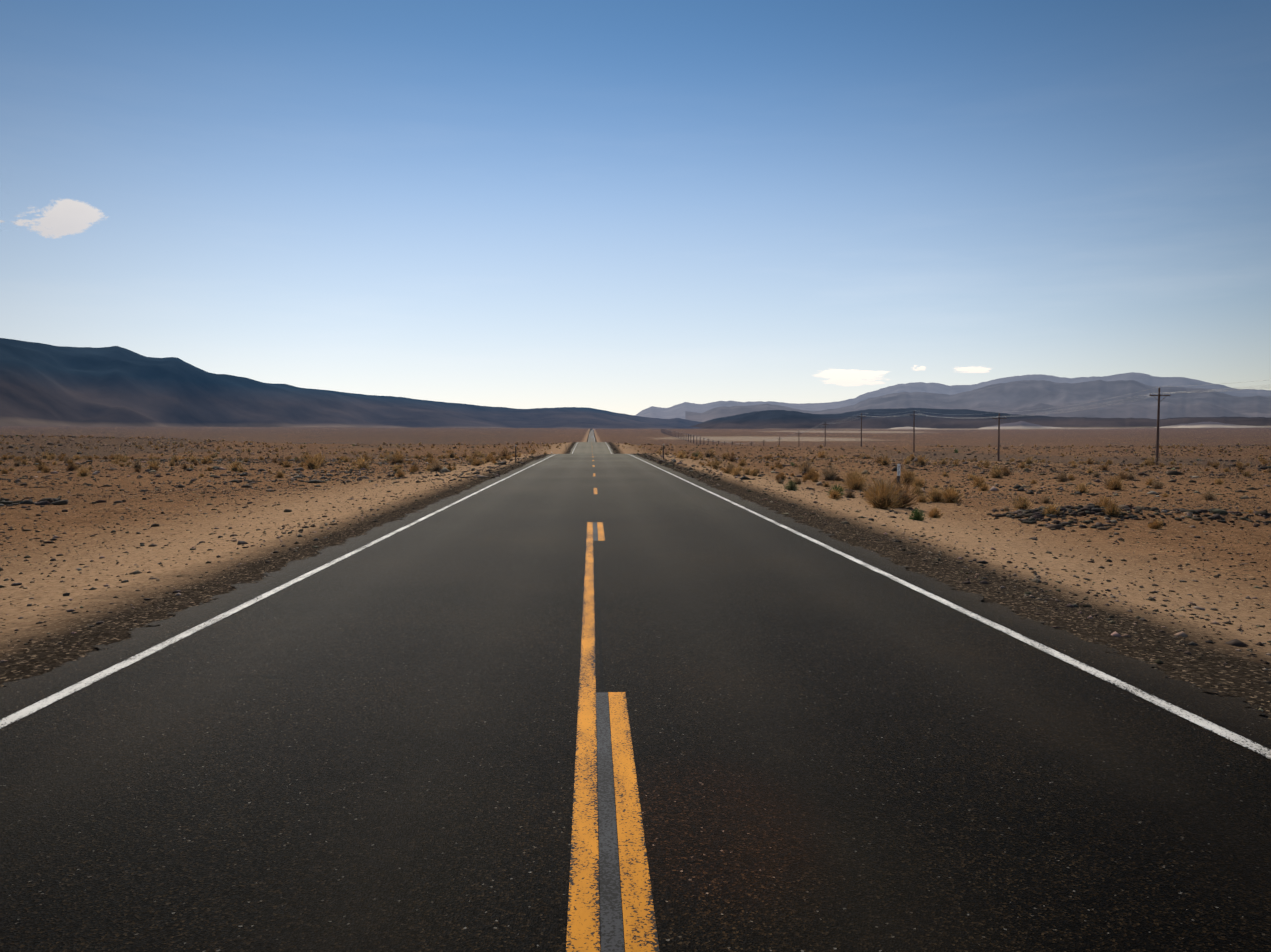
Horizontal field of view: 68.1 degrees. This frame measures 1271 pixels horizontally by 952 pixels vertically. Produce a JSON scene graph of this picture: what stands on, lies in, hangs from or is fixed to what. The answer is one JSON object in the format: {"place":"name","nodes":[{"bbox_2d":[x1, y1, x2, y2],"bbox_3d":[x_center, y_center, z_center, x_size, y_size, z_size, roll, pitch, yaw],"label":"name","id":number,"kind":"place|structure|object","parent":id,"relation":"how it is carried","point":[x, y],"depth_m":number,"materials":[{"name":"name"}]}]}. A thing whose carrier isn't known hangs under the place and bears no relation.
{"place":"outdoors","nodes":[
{"label":"outdoors","id":0,"kind":"place"},
{"bbox_2d":[0,170,107,238],"bbox_3d":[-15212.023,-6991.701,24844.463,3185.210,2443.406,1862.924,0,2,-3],"label":"cloud","id":1,"kind":"structure","parent":0,"point":[64,217],"depth_m":24896.37,"materials":[{"name":"white"}]},
{"bbox_2d":[0,338,701,428],"bbox_3d":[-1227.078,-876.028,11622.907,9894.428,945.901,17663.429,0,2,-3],"label":"mountain range","id":2,"kind":"structure","parent":0,"point":[41,384],"depth_m":7963.86,"materials":[{"name":"grey stone"}]},
{"bbox_2d":[0,430,1270,951],"bbox_3d":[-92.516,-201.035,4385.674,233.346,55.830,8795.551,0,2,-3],"label":"road","id":3,"kind":"structure","parent":0,"point":[370,748],"depth_m":4.80,"materials":[{"name":"black asphalt"}]},
{"bbox_2d":[0,429,592,728],"bbox_3d":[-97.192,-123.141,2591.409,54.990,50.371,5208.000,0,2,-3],"label":"edge line","id":4,"kind":"object","parent":3,"relation":"on","point":[30,709],"depth_m":7.60,"materials":[{"name":"white paint"}]},
{"bbox_2d":[566,522,599,951],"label":"road marking line","id":5,"kind":"object","parent":3,"relation":"on","point":[583,926],"depth_m":4.19,"materials":[{"name":"paint"}]},
{"bbox_2d":[592,454,596,493],"bbox_3d":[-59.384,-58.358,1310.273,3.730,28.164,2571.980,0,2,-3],"label":"dash","id":6,"kind":"object","parent":3,"relation":"on","point":[595,490],"depth_m":29.86,"materials":[{"name":"yellow paint"}]},
{"bbox_2d":[593,522,624,951],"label":"gap","id":7,"kind":"object","parent":3,"relation":"on","point":[611,929],"depth_m":3.83,"materials":[{"name":"grey asphalt"}]},
{"bbox_2d":[597,522,659,951],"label":"dash","id":8,"kind":"object","parent":3,"relation":"on","point":[640,928],"depth_m":3.83,"materials":[{"name":"yellow paint"}]},
{"bbox_2d":[594,439,1270,758],"bbox_3d":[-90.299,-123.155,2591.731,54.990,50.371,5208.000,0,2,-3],"label":"edge line","id":9,"kind":"object","parent":3,"relation":"on","point":[1223,732],"depth_m":6.89,"materials":[{"name":"white paint"}]},
{"bbox_2d":[0,426,1270,719],"bbox_3d":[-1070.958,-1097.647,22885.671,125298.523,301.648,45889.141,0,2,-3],"label":"ground","id":10,"kind":"structure","parent":0,"point":[1246,676],"depth_m":22.20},
{"bbox_2d":[0,497,122,507],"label":"rocks","id":11,"kind":"object","parent":10,"relation":"on","point":[41,502],"depth_m":27.61,"materials":[{"name":"stone"}]},
{"bbox_2d":[0,471,1269,627],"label":"stones","id":12,"kind":"object","parent":10,"relation":"on","point":[871,519],"depth_m":22.00,"materials":[{"name":"stone"}]},
{"bbox_2d":[0,453,1270,498],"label":"shrubs","id":13,"kind":"object","parent":10,"relation":"on","point":[444,470],"depth_m":56.55,"materials":[{"name":"brown plant"}]},
{"bbox_2d":[0,448,1270,476],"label":"shrubs","id":14,"kind":"object","parent":10,"relation":"on","point":[316,462],"depth_m":78.54,"materials":[{"name":"brown plant"}]},
{"bbox_2d":[0,435,1270,491],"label":"shrubs","id":15,"kind":"object","parent":10,"relation":"on","point":[1175,472],"depth_m":180.14,"materials":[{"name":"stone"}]},
{"bbox_2d":[0,434,1270,463],"bbox_3d":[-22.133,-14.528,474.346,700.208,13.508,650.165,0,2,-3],"label":"shrubs","id":16,"kind":"object","parent":10,"relation":"on","point":[213,455],"depth_m":198.55,"materials":[{"name":"brown plant"}]},
{"bbox_2d":[0,480,1270,710],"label":"pebbles","id":17,"kind":"object","parent":10,"relation":"on","point":[1232,642],"depth_m":16.13,"materials":[{"name":"stone"}]},
{"bbox_2d":[0,456,1270,528],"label":"shrubs","id":18,"kind":"object","parent":10,"relation":"on","point":[885,497],"depth_m":39.94,"materials":[{"name":"brown plant"}]},
{"bbox_2d":[822,422,828,445],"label":"utility pole","id":19,"kind":"object","parent":10,"relation":"on","point":[825,424],"depth_m":289.60,"materials":[{"name":"brown wood"}]},
{"bbox_2d":[857,413,865,446],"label":"utility pole","id":20,"kind":"object","parent":10,"relation":"on","point":[861,416],"depth_m":243.59,"materials":[{"name":"brown wood"}]},
{"bbox_2d":[913,411,917,451],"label":"utility pole","id":21,"kind":"object","parent":10,"relation":"on","point":[914,433],"depth_m":197.68,"materials":[{"name":"brown wood"}]},
{"bbox_2d":[992,413,1006,460],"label":"utility pole","id":22,"kind":"object","parent":10,"relation":"on","point":[998,418],"depth_m":151.67,"materials":[{"name":"brown wood"}]},
{"bbox_2d":[806,487,1227,514],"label":"shrubs","id":23,"kind":"object","parent":10,"relation":"on","point":[1220,511],"depth_m":24.78,"materials":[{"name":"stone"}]},
{"bbox_2d":[986,504,1270,534],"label":"rocks","id":24,"kind":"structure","parent":10,"relation":"on","point":[1032,515],"depth_m":24.20,"materials":[{"name":"stone"}]},
{"bbox_2d":[1149,388,1169,463],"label":"utility pole","id":25,"kind":"object","parent":10,"relation":"on","point":[1157,433],"depth_m":105.64,"materials":[{"name":"brown wood"}]},
{"bbox_2d":[0,0,1270,414],"label":"sky","id":26,"kind":"structure","parent":0,"point":[630,207],"materials":[{"name":"blue"}]},
{"bbox_2d":[814,369,889,385],"bbox_3d":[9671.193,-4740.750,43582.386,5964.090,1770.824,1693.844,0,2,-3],"label":"cloud","id":27,"kind":"structure","parent":0,"point":[851,377],"depth_m":43529.08,"materials":[{"name":"white"}]},
{"bbox_2d":[897,464,899,475],"bbox_3d":[8.892,-0.202,31.761,0.105,0.400,0.004,0,2,-3],"label":"marker post","id":28,"kind":"object","parent":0,"point":[898,470],"depth_m":31.76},
{"bbox_2d":[913,365,925,370],"bbox_3d":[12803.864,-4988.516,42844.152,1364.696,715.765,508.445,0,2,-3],"label":"cloud","id":29,"kind":"structure","parent":0,"point":[921,368],"depth_m":42814.78,"materials":[{"name":"white"}]},
{"bbox_2d":[635,372,1270,421],"bbox_3d":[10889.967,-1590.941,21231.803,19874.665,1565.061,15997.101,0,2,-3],"label":"mountain range","id":30,"kind":"structure","parent":0,"point":[1023,397],"depth_m":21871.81,"materials":[{"name":"grey stone"}]},
{"bbox_2d":[954,366,990,372],"bbox_3d":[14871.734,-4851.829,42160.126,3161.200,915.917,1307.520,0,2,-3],"label":"cloud","id":31,"kind":"structure","parent":0,"point":[979,369],"depth_m":42084.56,"materials":[{"name":"white"}]},
{"bbox_2d":[690,408,1270,428],"bbox_3d":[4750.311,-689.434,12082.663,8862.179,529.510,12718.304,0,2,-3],"label":"hills","id":32,"kind":"structure","parent":0,"point":[785,419],"depth_m":12059.01,"materials":[{"name":"grey stone"}]},
{"bbox_2d":[695,380,1266,443],"bbox_3d":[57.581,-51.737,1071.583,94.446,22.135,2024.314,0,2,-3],"label":"power line wires","id":33,"kind":"object","parent":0,"point":[1238,388],"depth_m":121.97,"materials":[{"name":"black metal"}]},
{"bbox_2d":[889,421,1264,428],"bbox_3d":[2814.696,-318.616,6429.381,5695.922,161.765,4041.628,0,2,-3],"label":"dunes","id":34,"kind":"structure","parent":0,"point":[1021,424],"depth_m":7066.38,"materials":[{"name":"beige sand"}]}
]}

